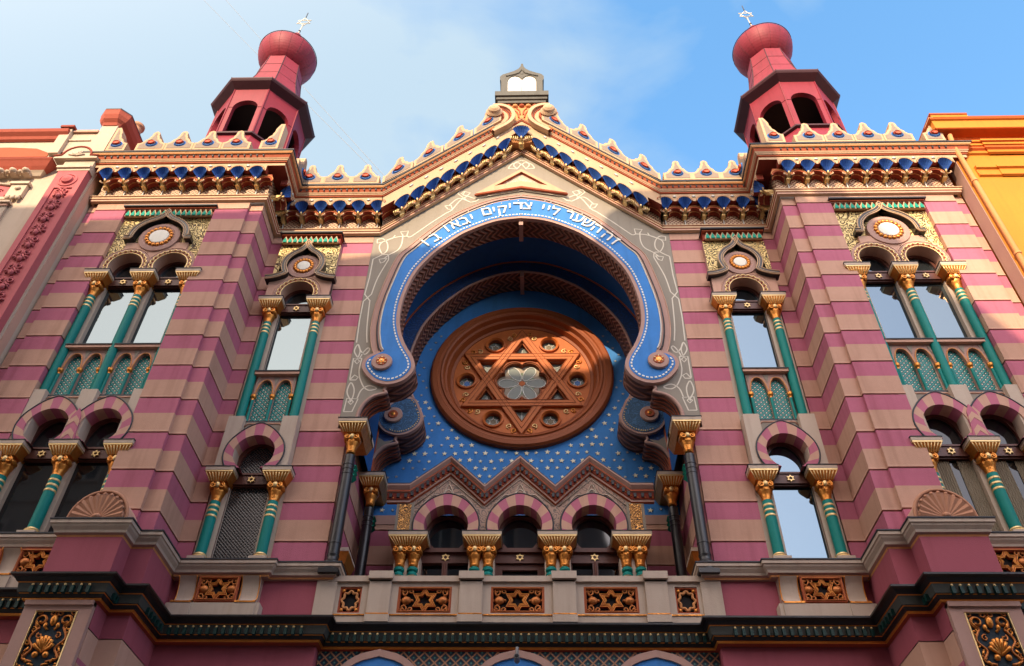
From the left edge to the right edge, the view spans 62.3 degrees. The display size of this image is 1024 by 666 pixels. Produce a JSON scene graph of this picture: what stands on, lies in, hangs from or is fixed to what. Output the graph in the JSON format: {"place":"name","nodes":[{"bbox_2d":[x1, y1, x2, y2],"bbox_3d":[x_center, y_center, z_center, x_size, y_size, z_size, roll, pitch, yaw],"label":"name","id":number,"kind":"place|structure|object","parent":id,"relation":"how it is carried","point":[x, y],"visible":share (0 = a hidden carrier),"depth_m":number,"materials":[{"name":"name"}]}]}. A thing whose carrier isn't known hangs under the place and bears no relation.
{"place":"outdoors","nodes":[
{"label":"outdoors","id":0,"kind":"place"},
{"bbox_2d":[0,108,144,365],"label":"cream house","id":1,"kind":"structure","parent":0,"point":[50,183],"depth_m":19.10,"materials":[{"name":"paint"}]},
{"bbox_2d":[0,181,31,218],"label":"window","id":2,"kind":"structure","parent":1,"relation":"in","point":[16,190],"depth_m":19.24,"materials":[{"name":"beige paint"}]},
{"bbox_2d":[0,0,1023,182],"label":"sky","id":3,"kind":"structure","parent":0,"point":[659,79],"materials":[{"name":"blue"}]},
{"label":"ground","id":4,"kind":"structure","parent":0,"visible":0},
{"bbox_2d":[0,6,1023,665],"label":"synagogue","id":5,"kind":"structure","parent":4,"relation":"on","point":[528,372],"depth_m":16.59,"materials":[{"name":"pink paint"}]},
{"bbox_2d":[0,395,135,531],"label":"arched window","id":6,"kind":"structure","parent":5,"relation":"in","point":[42,479],"depth_m":14.80,"materials":[{"name":"glass"}]},
{"bbox_2d":[9,204,217,443],"bbox_3d":[-7.770,-0.313,17.330,2.484,6.465,0.767,0,-43,1],"label":"arched window","id":7,"kind":"structure","parent":5,"relation":"in","point":[112,344],"depth_m":17.48,"materials":[{"name":"glass"}]},
{"bbox_2d":[186,422,295,557],"bbox_3d":[-4.760,3.002,15.278,1.584,3.200,0.742,0,-43,1],"label":"arched window","id":8,"kind":"structure","parent":5,"relation":"in","point":[242,516],"depth_m":15.22,"materials":[{"name":"paint"}]},
{"bbox_2d":[214,231,344,464],"bbox_3d":[-4.711,0.235,17.856,1.584,6.465,0.767,0,-43,1],"label":"arched window","id":9,"kind":"structure","parent":5,"relation":"in","point":[297,299],"depth_m":17.98,"materials":[{"name":"glass"}]},
{"bbox_2d":[204,0,377,174],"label":"cable","id":10,"kind":"object","parent":5,"relation":"attached to","point":[308,105],"visible":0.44,"depth_m":37.95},
{"bbox_2d":[226,0,383,174],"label":"cable","id":11,"kind":"object","parent":5,"relation":"attached to","point":[316,101],"visible":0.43,"depth_m":38.31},
{"bbox_2d":[338,547,354,575],"bbox_3d":[-3.075,4.740,14.993,0.260,1.720,0.700,0,-43,1],"label":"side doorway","id":12,"kind":"structure","parent":5,"relation":"in","point":[345,556],"depth_m":15.32,"materials":[{"name":"wood"}]},
{"bbox_2d":[514,647,519,663],"bbox_3d":[0.075,4.900,12.984,0.090,0.267,0.252,0,-43,1],"label":"security camera","id":13,"kind":"object","parent":5,"relation":"attached to","point":[516,658],"visible":1,"depth_m":12.88,"materials":[{"name":"grey plastic"}]},
{"bbox_2d":[430,307,613,449],"bbox_3d":[0.236,1.034,20.161,4.340,4.340,0.440,0,-43,1],"label":"rose window","id":14,"kind":"structure","parent":5,"relation":"in","point":[576,367],"depth_m":20.18,"materials":[{"name":"orange wood"}]},
{"bbox_2d":[686,547,699,575],"bbox_3d":[3.323,4.697,14.827,0.260,1.720,0.700,0,-43,1],"label":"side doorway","id":15,"kind":"structure","parent":5,"relation":"in","point":[693,556],"depth_m":15.16,"materials":[{"name":"wood"}]},
{"bbox_2d":[699,227,828,463],"bbox_3d":[5.045,0.170,17.603,1.584,6.465,0.767,0,-43,1],"label":"arched window","id":16,"kind":"structure","parent":5,"relation":"in","point":[747,299],"depth_m":17.72,"materials":[{"name":"glass"}]},
{"bbox_2d":[745,420,855,557],"bbox_3d":[4.997,2.937,15.024,1.584,3.200,0.742,0,-43,1],"label":"arched window","id":17,"kind":"structure","parent":5,"relation":"in","point":[799,515],"depth_m":14.97,"materials":[{"name":"glass"}]},
{"bbox_2d":[828,196,1023,439],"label":"arched window","id":18,"kind":"structure","parent":5,"relation":"in","point":[935,339],"depth_m":17.06,"materials":[{"name":"glass"}]},
{"bbox_2d":[909,391,1023,530],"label":"arched window","id":19,"kind":"structure","parent":5,"relation":"in","point":[985,467],"depth_m":14.47,"materials":[{"name":"paint"}]},
{"bbox_2d":[918,113,1023,306],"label":"amber house","id":20,"kind":"structure","parent":4,"relation":"on","point":[987,174],"depth_m":18.89,"materials":[{"name":"paint"}]}
]}

